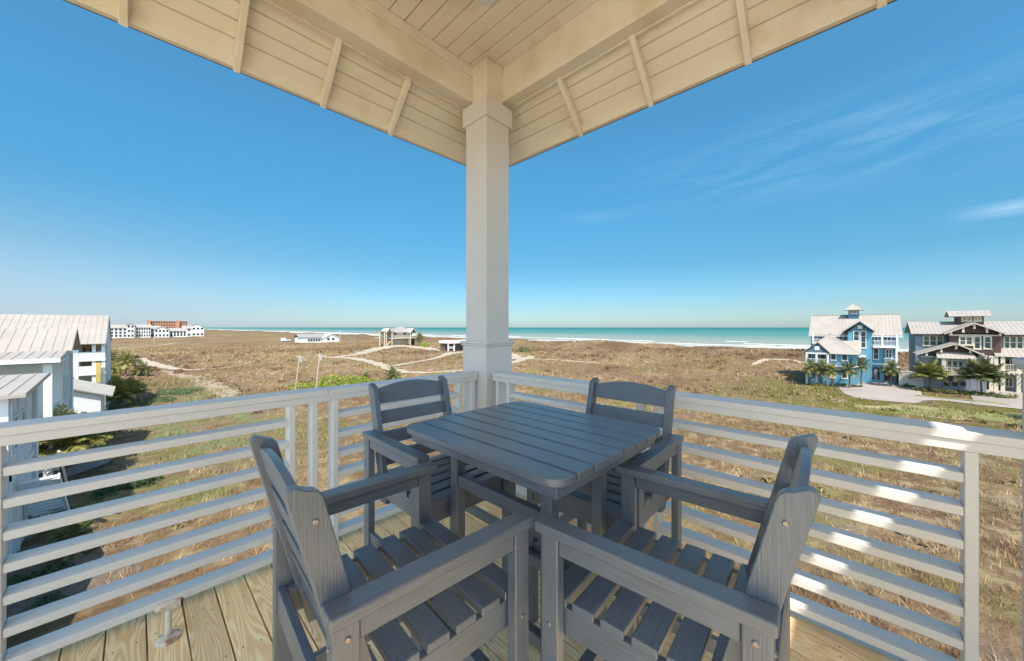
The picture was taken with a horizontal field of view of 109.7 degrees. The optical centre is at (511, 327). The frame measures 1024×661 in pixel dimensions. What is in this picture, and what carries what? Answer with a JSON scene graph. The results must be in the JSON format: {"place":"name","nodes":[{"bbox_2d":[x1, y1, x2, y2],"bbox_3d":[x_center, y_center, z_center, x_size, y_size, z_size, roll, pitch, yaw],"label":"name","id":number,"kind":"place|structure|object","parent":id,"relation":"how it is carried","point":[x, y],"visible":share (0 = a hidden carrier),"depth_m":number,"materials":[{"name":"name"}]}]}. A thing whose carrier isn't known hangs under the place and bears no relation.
{"place":"outdoors","nodes":[
{"label":"outdoors","id":0,"kind":"place"},
{"bbox_2d":[39,457,113,477],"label":"garden path","id":1,"kind":"structure","parent":0,"point":[76,469],"depth_m":23.02,"materials":[{"name":"concrete"}]},
{"bbox_2d":[136,358,237,369],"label":"sandy path","id":2,"kind":"structure","parent":0,"point":[156,364],"depth_m":83.69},
{"bbox_2d":[159,369,240,398],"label":"pale track","id":3,"kind":"structure","parent":0,"point":[215,384],"depth_m":56.59,"materials":[{"name":"sand"}]},
{"bbox_2d":[333,345,439,356],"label":"sandy path","id":4,"kind":"structure","parent":0,"point":[366,351],"depth_m":147.72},
{"bbox_2d":[306,356,534,372],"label":"sandy path","id":5,"kind":"structure","parent":0,"point":[382,366],"depth_m":90.73,"materials":[{"name":"sand"}]},
{"bbox_2d":[391,351,523,365],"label":"sandy path","id":6,"kind":"structure","parent":0,"point":[515,356],"depth_m":104.18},
{"bbox_2d":[0,0,1023,328],"label":"sky","id":7,"kind":"structure","parent":0,"point":[873,161],"materials":[{"name":"blue"}]},
{"bbox_2d":[6,329,1021,660],"bbox_3d":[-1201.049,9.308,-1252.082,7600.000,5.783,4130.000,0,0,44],"label":"ground","id":8,"kind":"structure","parent":0,"point":[996,641],"depth_m":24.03,"materials":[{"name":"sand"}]},
{"bbox_2d":[0,372,70,557],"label":"white house","id":9,"kind":"structure","parent":8,"relation":"on","point":[19,396],"depth_m":14.81,"materials":[{"name":"wood"}]},
{"bbox_2d":[13,413,20,454],"bbox_3d":[-19.388,4.140,14.097,0.860,1.480,0.105,0,0,44],"label":"window","id":10,"kind":"structure","parent":9,"relation":"in","point":[16,449],"depth_m":14.08,"materials":[{"name":"white"}]},
{"bbox_2d":[21,408,27,448],"bbox_3d":[-20.362,4.190,15.032,0.860,1.580,0.105,0,0,44],"label":"window","id":11,"kind":"structure","parent":9,"relation":"in","point":[23,411],"depth_m":15.06,"materials":[{"name":"white"}]},
{"bbox_2d":[21,483,27,520],"bbox_3d":[-20.362,7.390,15.032,0.860,1.580,0.105,0,0,44],"label":"window","id":12,"kind":"structure","parent":9,"relation":"in","point":[23,507],"depth_m":15.14,"materials":[{"name":"white"}]},
{"bbox_2d":[0,328,93,483],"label":"white house","id":13,"kind":"structure","parent":8,"relation":"on","point":[29,351],"depth_m":22.28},
{"bbox_2d":[63,375,65,402],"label":"window","id":14,"kind":"structure","parent":13,"relation":"in","point":[64,400],"depth_m":23.32,"materials":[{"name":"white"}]},
{"bbox_2d":[66,373,68,399],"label":"window","id":15,"kind":"structure","parent":13,"relation":"in","point":[67,397],"depth_m":24.33,"materials":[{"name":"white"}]},
{"bbox_2d":[69,371,71,396],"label":"window","id":16,"kind":"structure","parent":13,"relation":"in","point":[70,395],"depth_m":25.40,"materials":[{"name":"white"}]},
{"bbox_2d":[28,501,74,518],"bbox_3d":[-21.080,8.618,16.701,2.171,0.913,1.604,0,0,72],"label":"shrub","id":17,"kind":"object","parent":8,"relation":"on","point":[30,517],"visible":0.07,"depth_m":16.60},
{"bbox_2d":[0,314,111,410],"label":"white house","id":18,"kind":"structure","parent":8,"relation":"on","point":[92,360],"depth_m":36.52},
{"bbox_2d":[6,538,142,620],"bbox_3d":[-16.897,8.944,12.637,7.272,0.053,4.299,0,0,27],"label":"garden bed","id":19,"kind":"object","parent":8,"relation":"on","point":[15,608],"visible":0.26,"depth_m":12.85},
{"bbox_2d":[6,561,75,588],"bbox_3d":[-16.852,8.822,12.655,1.537,0.475,2.010,0,0,-14],"label":"shrub","id":20,"kind":"object","parent":19,"relation":"on","point":[49,569],"visible":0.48,"depth_m":12.88,"materials":[{"name":"plant"}]},
{"bbox_2d":[22,589,68,612],"bbox_3d":[-14.772,8.791,11.434,1.643,0.521,0.965,0,0,44],"label":"shrub","id":21,"kind":"object","parent":19,"relation":"on","point":[42,600],"visible":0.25,"depth_m":11.66,"materials":[{"name":"plant"}]},
{"bbox_2d":[39,519,99,561],"bbox_3d":[-17.425,8.204,14.307,1.727,1.892,1.683,0,0,34],"label":"palm tree","id":22,"kind":"object","parent":19,"relation":"on","point":[71,531],"visible":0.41,"depth_m":14.17,"materials":[{"name":"green plant"}]},
{"bbox_2d":[39,404,113,481],"bbox_3d":[-25.808,6.925,20.716,3.675,5.007,3.677,0,0,21],"label":"palm tree","id":23,"kind":"object","parent":8,"relation":"on","point":[76,442],"visible":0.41,"depth_m":20.60,"materials":[{"name":"green plant"}]},
{"bbox_2d":[73,379,115,413],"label":"house","id":24,"kind":"structure","parent":8,"relation":"on","point":[88,396],"depth_m":30.81,"materials":[{"name":"white"}]},
{"bbox_2d":[100,431,118,435],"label":"palm tree","id":25,"kind":"object","parent":8,"relation":"on","point":[110,433],"visible":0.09,"depth_m":28.50,"materials":[{"name":"green plant"}]},
{"bbox_2d":[110,325,113,337],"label":"house","id":26,"kind":"structure","parent":8,"relation":"on","point":[112,331],"depth_m":309.05,"materials":[{"name":"white"}]},
{"bbox_2d":[111,347,119,361],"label":"palm tree","id":27,"kind":"object","parent":8,"relation":"on","point":[113,355],"visible":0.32,"depth_m":74.82,"materials":[{"name":"green plant"}]},
{"bbox_2d":[111,361,124,373],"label":"palm tree","id":28,"kind":"object","parent":8,"relation":"on","point":[113,366],"visible":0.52,"depth_m":69.56,"materials":[{"name":"green plant"}]},
{"bbox_2d":[113,325,126,337],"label":"house","id":29,"kind":"structure","parent":8,"relation":"on","point":[120,331],"depth_m":308.67,"materials":[{"name":"white"}]},
{"bbox_2d":[105,375,142,408],"bbox_3d":[-43.476,7.222,39.717,3.668,4.086,3.702,0,0,5],"label":"palm tree","id":30,"kind":"object","parent":8,"relation":"on","point":[122,390],"visible":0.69,"depth_m":39.65,"materials":[{"name":"green plant"}]},
{"bbox_2d":[111,351,136,375],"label":"palm tree","id":31,"kind":"object","parent":8,"relation":"on","point":[124,360],"visible":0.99,"depth_m":67.49,"materials":[{"name":"green plant"}]},
{"bbox_2d":[86,475,164,500],"bbox_3d":[-21.307,8.784,20.027,1.814,0.509,2.985,0,0,44],"label":"shrub","id":32,"kind":"object","parent":8,"relation":"on","point":[100,492],"visible":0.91,"depth_m":19.90,"materials":[{"name":"plant"}]},
{"bbox_2d":[127,323,133,337],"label":"house","id":33,"kind":"structure","parent":8,"relation":"on","point":[130,330],"depth_m":309.14,"materials":[{"name":"grey"}]},
{"bbox_2d":[124,376,147,398],"bbox_3d":[-46.674,7.572,44.150,3.176,3.218,3.112,0,0,42],"label":"palm tree","id":34,"kind":"object","parent":8,"relation":"on","point":[135,383],"visible":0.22,"depth_m":44.33,"materials":[{"name":"green plant"}]},
{"bbox_2d":[131,354,141,368],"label":"palm tree","id":35,"kind":"object","parent":8,"relation":"on","point":[137,357],"visible":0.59,"depth_m":76.58,"materials":[{"name":"green plant"}]},
{"bbox_2d":[130,360,153,375],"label":"palm tree","id":36,"kind":"object","parent":8,"relation":"on","point":[142,365],"visible":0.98,"depth_m":68.58,"materials":[{"name":"green plant"}]},
{"bbox_2d":[135,324,151,337],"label":"house","id":37,"kind":"structure","parent":8,"relation":"on","point":[143,330],"depth_m":318.62,"materials":[{"name":"white"}]},
{"bbox_2d":[131,395,179,405],"bbox_3d":[-43.533,8.822,43.966,3.838,0.644,4.415,0,0,44],"label":"shrub","id":38,"kind":"object","parent":8,"relation":"on","point":[163,399],"visible":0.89,"depth_m":43.94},
{"bbox_2d":[151,326,160,336],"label":"house","id":39,"kind":"structure","parent":8,"relation":"on","point":[152,331],"depth_m":332.71,"materials":[{"name":"grey"}]},
{"bbox_2d":[153,326,169,336],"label":"house","id":40,"kind":"structure","parent":8,"relation":"on","point":[161,331],"depth_m":320.75,"materials":[{"name":"white"}]},
{"bbox_2d":[146,320,187,328],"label":"apartment block","id":41,"kind":"structure","parent":8,"relation":"on","point":[173,324],"depth_m":464.48,"materials":[{"name":"brick"}]},
{"bbox_2d":[169,328,186,336],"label":"house","id":42,"kind":"structure","parent":8,"relation":"on","point":[177,332],"depth_m":337.88,"materials":[{"name":"white"}]},
{"bbox_2d":[153,387,207,394],"bbox_3d":[-46.447,8.757,50.289,5.101,0.818,5.514,0,0,-15],"label":"shrub","id":43,"kind":"object","parent":8,"relation":"on","point":[178,391],"visible":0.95,"depth_m":49.22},
{"bbox_2d":[181,326,191,336],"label":"house","id":44,"kind":"structure","parent":8,"relation":"on","point":[188,331],"depth_m":354.84,"materials":[{"name":"white"}]},
{"bbox_2d":[190,323,203,335],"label":"house","id":45,"kind":"structure","parent":8,"relation":"on","point":[197,330],"depth_m":374.55,"materials":[{"name":"white"}]},
{"bbox_2d":[295,355,303,389],"bbox_3d":[-28.223,6.539,47.724,1.339,5.806,0.255,0,0,1],"label":"utility pole","id":46,"kind":"object","parent":8,"relation":"on","point":[300,359],"visible":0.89,"depth_m":47.64,"materials":[{"name":"brown wood"}]},
{"bbox_2d":[293,334,338,342],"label":"house","id":47,"kind":"structure","parent":8,"relation":"on","point":[309,338],"depth_m":216.91,"materials":[{"name":"white"}]},
{"bbox_2d":[316,353,322,386],"bbox_3d":[-25.988,6.485,48.592,1.206,6.056,0.256,0,0,0],"label":"utility pole","id":48,"kind":"object","parent":8,"relation":"on","point":[319,359],"visible":0.89,"depth_m":48.51,"materials":[{"name":"brown wood"}]},
{"bbox_2d":[288,374,368,396],"bbox_3d":[-23.811,7.925,49.141,14.546,2.807,4.405,0,0,0],"label":"shrub","id":49,"kind":"object","parent":8,"relation":"on","point":[328,384],"visible":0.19,"depth_m":49.96,"materials":[{"name":"plant"}]},
{"bbox_2d":[343,375,381,383],"bbox_3d":[-23.105,8.408,56.468,7.568,2.085,2.714,0,0,18],"label":"shrub","id":50,"kind":"object","parent":8,"relation":"on","point":[355,380],"visible":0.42,"depth_m":56.68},
{"bbox_2d":[385,366,400,379],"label":"palm tree","id":51,"kind":"object","parent":8,"relation":"on","point":[394,372],"visible":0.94,"depth_m":63.39,"materials":[{"name":"green plant"}]},
{"bbox_2d":[373,326,416,346],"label":"stilt house","id":52,"kind":"structure","parent":8,"relation":"on","point":[400,335],"depth_m":164.86,"materials":[{"name":"beige"}]},
{"bbox_2d":[439,340,465,350],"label":"pavilion","id":53,"kind":"structure","parent":8,"relation":"on","point":[449,345],"depth_m":139.93,"materials":[{"name":"white"}]},
{"bbox_2d":[514,347,529,352],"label":"shrub","id":54,"kind":"object","parent":8,"relation":"on","point":[522,349],"visible":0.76,"depth_m":130.72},
{"bbox_2d":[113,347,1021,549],"bbox_3d":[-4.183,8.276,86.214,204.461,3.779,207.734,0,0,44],"label":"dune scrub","id":55,"kind":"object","parent":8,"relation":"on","point":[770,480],"visible":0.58,"depth_m":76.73,"materials":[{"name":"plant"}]},
{"bbox_2d":[799,358,818,384],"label":"palm tree","id":56,"kind":"object","parent":8,"relation":"on","point":[810,364],"visible":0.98,"depth_m":56.56,"materials":[{"name":"green plant"}]},
{"bbox_2d":[812,359,831,385],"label":"palm tree","id":57,"kind":"object","parent":8,"relation":"on","point":[821,368],"visible":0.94,"depth_m":55.52,"materials":[{"name":"green plant"}]},
{"bbox_2d":[823,362,842,386],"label":"palm tree","id":58,"kind":"object","parent":8,"relation":"on","point":[832,370],"visible":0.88,"depth_m":54.71,"materials":[{"name":"green plant"}]},
{"bbox_2d":[837,356,860,387],"bbox_3d":[50.119,6.913,53.686,2.852,5.293,2.840,0,0,19],"label":"palm tree","id":59,"kind":"object","parent":8,"relation":"on","point":[849,371],"visible":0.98,"depth_m":53.47,"materials":[{"name":"green plant"}]},
{"bbox_2d":[803,304,902,385],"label":"blue house","id":60,"kind":"structure","parent":8,"relation":"on","point":[856,336],"depth_m":57.17,"materials":[{"name":"wood"}]},
{"bbox_2d":[830,354,836,360],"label":"window","id":61,"kind":"structure","parent":60,"relation":"in","point":[832,356],"depth_m":56.45,"materials":[{"name":"white"}]},
{"bbox_2d":[841,355,847,360],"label":"window","id":62,"kind":"structure","parent":60,"relation":"in","point":[842,356],"depth_m":55.56,"materials":[{"name":"white"}]},
{"bbox_2d":[853,331,858,340],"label":"window","id":63,"kind":"structure","parent":60,"relation":"in","point":[855,333],"depth_m":57.57,"materials":[{"name":"white"}]},
{"bbox_2d":[860,331,866,348],"bbox_3d":[55.509,1.930,56.982,0.777,2.779,0.105,0,0,44],"label":"window","id":64,"kind":"structure","parent":60,"relation":"in","point":[862,333],"depth_m":56.98,"materials":[{"name":"white"}]},
{"bbox_2d":[873,348,878,359],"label":"window","id":65,"kind":"structure","parent":60,"relation":"in","point":[875,350],"depth_m":56.99,"materials":[{"name":"white"}]},
{"bbox_2d":[872,367,879,379],"bbox_3d":[57.528,7.239,57.021,0.859,1.953,0.046,0,0,44],"label":"door","id":66,"kind":"structure","parent":60,"relation":"in","point":[875,373],"depth_m":57.00,"materials":[{"name":"grey glass"}]},
{"bbox_2d":[886,349,891,357],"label":"window","id":67,"kind":"structure","parent":60,"relation":"in","point":[888,351],"depth_m":55.99,"materials":[{"name":"white"}]},
{"bbox_2d":[857,357,870,383],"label":"palm tree","id":68,"kind":"object","parent":8,"relation":"on","point":[862,362],"visible":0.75,"depth_m":55.76,"materials":[{"name":"green plant"}]},
{"bbox_2d":[878,359,905,386],"bbox_3d":[56.517,6.986,53.812,2.773,4.766,2.791,0,0,-26],"label":"palm tree","id":69,"kind":"object","parent":8,"relation":"on","point":[892,365],"visible":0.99,"depth_m":53.56,"materials":[{"name":"green plant"}]},
{"bbox_2d":[897,371,922,386],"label":"screen wall","id":70,"kind":"structure","parent":8,"relation":"on","point":[903,379],"depth_m":53.28,"materials":[{"name":"white"}]},
{"bbox_2d":[911,387,931,390],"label":"shrub","id":71,"kind":"object","parent":8,"relation":"on","point":[916,389],"visible":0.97,"depth_m":50.61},
{"bbox_2d":[908,359,950,388],"bbox_3d":[58.486,6.732,50.607,4.042,5.082,4.090,0,0,-34],"label":"palm tree","id":72,"kind":"object","parent":8,"relation":"on","point":[930,369],"visible":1,"depth_m":49.99,"materials":[{"name":"green plant"}]},
{"bbox_2d":[918,387,940,391],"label":"shrub","id":73,"kind":"object","parent":8,"relation":"on","point":[926,390],"visible":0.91,"depth_m":50.03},
{"bbox_2d":[932,388,950,393],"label":"shrub","id":74,"kind":"object","parent":8,"relation":"on","point":[944,390],"visible":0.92,"depth_m":49.05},
{"bbox_2d":[904,310,1023,392],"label":"brown house","id":75,"kind":"structure","parent":8,"relation":"on","point":[960,339],"depth_m":51.53,"materials":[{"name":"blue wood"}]},
{"bbox_2d":[923,335,943,346],"bbox_3d":[64.827,2.077,55.526,2.237,1.714,0.105,0,0,44],"label":"window","id":76,"kind":"structure","parent":75,"relation":"in","point":[931,340],"depth_m":55.51,"materials":[{"name":"grey glass"}]},
{"bbox_2d":[943,381,949,386],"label":"window","id":77,"kind":"structure","parent":75,"relation":"in","point":[945,384],"depth_m":51.40,"materials":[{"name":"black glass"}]},
{"bbox_2d":[946,360,963,372],"bbox_3d":[61.772,5.411,50.281,1.684,1.695,0.105,0,0,44],"label":"window","id":78,"kind":"structure","parent":75,"relation":"in","point":[949,363],"depth_m":50.27,"materials":[{"name":"white glass"}]},
{"bbox_2d":[959,381,965,386],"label":"window","id":79,"kind":"structure","parent":75,"relation":"in","point":[962,383],"depth_m":50.39,"materials":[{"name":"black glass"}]},
{"bbox_2d":[959,336,973,345],"bbox_3d":[66.016,1.965,52.446,1.422,1.399,0.105,0,0,44],"label":"window","id":80,"kind":"structure","parent":75,"relation":"in","point":[963,340],"depth_m":52.40,"materials":[{"name":"white glass"}]},
{"bbox_2d":[961,317,972,321],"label":"window","id":81,"kind":"structure","parent":75,"relation":"in","point":[963,319],"depth_m":55.47,"materials":[{"name":"white glass"}]},
{"bbox_2d":[973,336,981,349],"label":"window","id":82,"kind":"structure","parent":75,"relation":"in","point":[976,339],"depth_m":51.74,"materials":[{"name":"white glass"}]},
{"bbox_2d":[973,317,981,321],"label":"window","id":83,"kind":"structure","parent":75,"relation":"in","point":[976,319],"depth_m":54.73,"materials":[{"name":"white glass"}]},
{"bbox_2d":[983,336,992,349],"bbox_3d":[67.413,2.189,51.106,0.853,1.913,0.105,0,0,44],"label":"window","id":84,"kind":"structure","parent":75,"relation":"in","point":[987,340],"depth_m":51.14,"materials":[{"name":"white glass"}]},
{"bbox_2d":[1005,376,1013,387],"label":"window","id":85,"kind":"structure","parent":75,"relation":"in","point":[1009,382],"depth_m":50.65,"materials":[{"name":"white glass"}]},
{"bbox_2d":[1005,359,1014,369],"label":"window","id":86,"kind":"structure","parent":75,"relation":"in","point":[1007,361],"depth_m":50.68,"materials":[{"name":"white glass"}]},
{"bbox_2d":[1003,336,1023,348],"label":"window","id":87,"kind":"structure","parent":75,"relation":"in","point":[1009,342],"depth_m":50.44,"materials":[{"name":"white glass"}]},
{"bbox_2d":[958,390,972,394],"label":"shrub","id":88,"kind":"object","parent":8,"relation":"on","point":[965,392],"visible":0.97,"depth_m":47.84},
{"bbox_2d":[970,390,981,395],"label":"shrub","id":89,"kind":"object","parent":8,"relation":"on","point":[975,393],"visible":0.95,"depth_m":47.29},
{"bbox_2d":[953,357,1012,391],"bbox_3d":[61.850,6.603,47.334,4.424,5.559,4.456,0,0,-2],"label":"palm tree","id":90,"kind":"object","parent":8,"relation":"on","point":[984,369],"visible":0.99,"depth_m":46.91,"materials":[{"name":"green plant"}]},
{"bbox_2d":[978,391,1003,397],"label":"shrub","id":91,"kind":"object","parent":8,"relation":"on","point":[985,394],"visible":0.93,"depth_m":46.60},
{"bbox_2d":[989,391,1004,397],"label":"shrub","id":92,"kind":"object","parent":8,"relation":"on","point":[995,396],"visible":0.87,"depth_m":46.04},
{"bbox_2d":[995,392,1019,398],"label":"shrub","id":93,"kind":"object","parent":8,"relation":"on","point":[1010,396],"visible":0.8,"depth_m":45.41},
{"bbox_3d":[0.347,3.405,-6.430,14.597,11.790,15.200,0,0,44],"label":"beach house","id":94,"kind":"object","parent":8,"relation":"on","visible":0},
{"bbox_2d":[30,492,906,660],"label":"deck floor","id":95,"kind":"structure","parent":94,"relation":"on","point":[239,609],"depth_m":1.80,"materials":[{"name":"brown wood"}]},
{"bbox_2d":[154,596,183,647],"bbox_3d":[-1.683,1.433,1.768,0.102,0.185,0.100,0,0,-30],"label":"deck bracket","id":96,"kind":"object","parent":95,"relation":"on","point":[170,635],"visible":1,"depth_m":1.76,"materials":[{"name":"white metal"}]},
{"bbox_2d":[0,371,477,660],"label":"deck railing","id":97,"kind":"object","parent":95,"relation":"on","point":[35,430],"visible":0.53,"depth_m":1.89,"materials":[{"name":"paint"}]},
{"bbox_2d":[249,435,534,660],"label":"bar chair","id":98,"kind":"object","parent":95,"relation":"on","point":[335,593],"visible":1,"depth_m":0.99,"materials":[{"name":"wood"}]},
{"bbox_2d":[362,375,502,643],"bbox_3d":[-0.413,0.920,1.983,0.631,1.212,0.612,0,0,45],"label":"bar chair","id":99,"kind":"object","parent":95,"relation":"on","point":[386,447],"visible":0.45,"depth_m":1.94,"materials":[{"name":"wood"}]},
{"bbox_2d":[460,95,514,411],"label":"porch column","id":100,"kind":"structure","parent":95,"relation":"on","point":[487,344],"depth_m":3.54,"materials":[{"name":"paint"}]},
{"bbox_2d":[407,401,660,660],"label":"bar table","id":101,"kind":"object","parent":95,"relation":"on","point":[551,455],"visible":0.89,"depth_m":1.50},
{"bbox_2d":[527,377,683,625],"bbox_3d":[0.494,0.920,1.887,0.612,1.212,0.631,0,0,42],"label":"bar chair","id":102,"kind":"object","parent":95,"relation":"on","point":[662,450],"visible":0.38,"depth_m":1.85,"materials":[{"name":"wood"}]},
{"bbox_2d":[535,433,819,660],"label":"bar chair","id":103,"kind":"object","parent":95,"relation":"on","point":[744,610],"visible":0.98,"depth_m":0.95,"materials":[{"name":"wood"}]},
{"bbox_2d":[492,371,1023,660],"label":"deck railing","id":104,"kind":"object","parent":95,"relation":"on","point":[970,443],"visible":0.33,"depth_m":1.71,"materials":[{"name":"paint"}]},
{"bbox_2d":[1012,358,1023,660],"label":"porch column","id":105,"kind":"structure","parent":95,"relation":"on","point":[1019,362],"depth_m":1.54,"materials":[{"name":"paint"}]},
{"bbox_2d":[63,0,896,166],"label":"porch roof","id":106,"kind":"structure","parent":94,"relation":"attached to","point":[550,74],"depth_m":2.98,"materials":[{"name":"paint"}]},
{"bbox_2d":[204,327,908,351],"bbox_3d":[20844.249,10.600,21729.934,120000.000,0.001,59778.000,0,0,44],"label":"sea","id":107,"kind":"structure","parent":0,"point":[723,337],"depth_m":630.45,"materials":[{"name":"liquid"}]},
{"bbox_2d":[205,329,908,350],"bbox_3d":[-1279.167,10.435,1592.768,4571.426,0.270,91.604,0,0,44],"label":"surf","id":108,"kind":"structure","parent":107,"relation":"on","point":[780,347],"depth_m":249.32,"materials":[{"name":"white liquid"}]},
{"bbox_2d":[531,358,596,362],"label":"sandy path","id":109,"kind":"structure","parent":0,"point":[566,360],"depth_m":96.61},
{"bbox_2d":[290,332,903,352],"bbox_3d":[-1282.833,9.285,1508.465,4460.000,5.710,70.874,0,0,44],"label":"beach","id":110,"kind":"structure","parent":0,"point":[598,340],"depth_m":174.60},
{"bbox_2d":[751,359,803,364],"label":"sandy path","id":111,"kind":"structure","parent":0,"point":[759,361],"depth_m":93.34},
{"bbox_2d":[838,382,921,402],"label":"driveway","id":112,"kind":"structure","parent":0,"point":[880,388],"depth_m":51.49,"materials":[{"name":"concrete"}]},
{"bbox_2d":[854,404,1021,423],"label":"lawn","id":113,"kind":"structure","parent":0,"point":[989,417],"depth_m":37.75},
{"bbox_2d":[854,394,1021,408],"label":"road","id":114,"kind":"structure","parent":0,"point":[895,398],"depth_m":45.40,"materials":[{"name":"concrete"}]},
{"bbox_2d":[919,395,1008,404],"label":"lawn","id":115,"kind":"structure","parent":0,"point":[963,399],"depth_m":44.60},
{"bbox_2d":[971,389,1021,406],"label":"driveway","id":116,"kind":"structure","parent":0,"point":[1015,401],"depth_m":44.66,"materials":[{"name":"concrete"}]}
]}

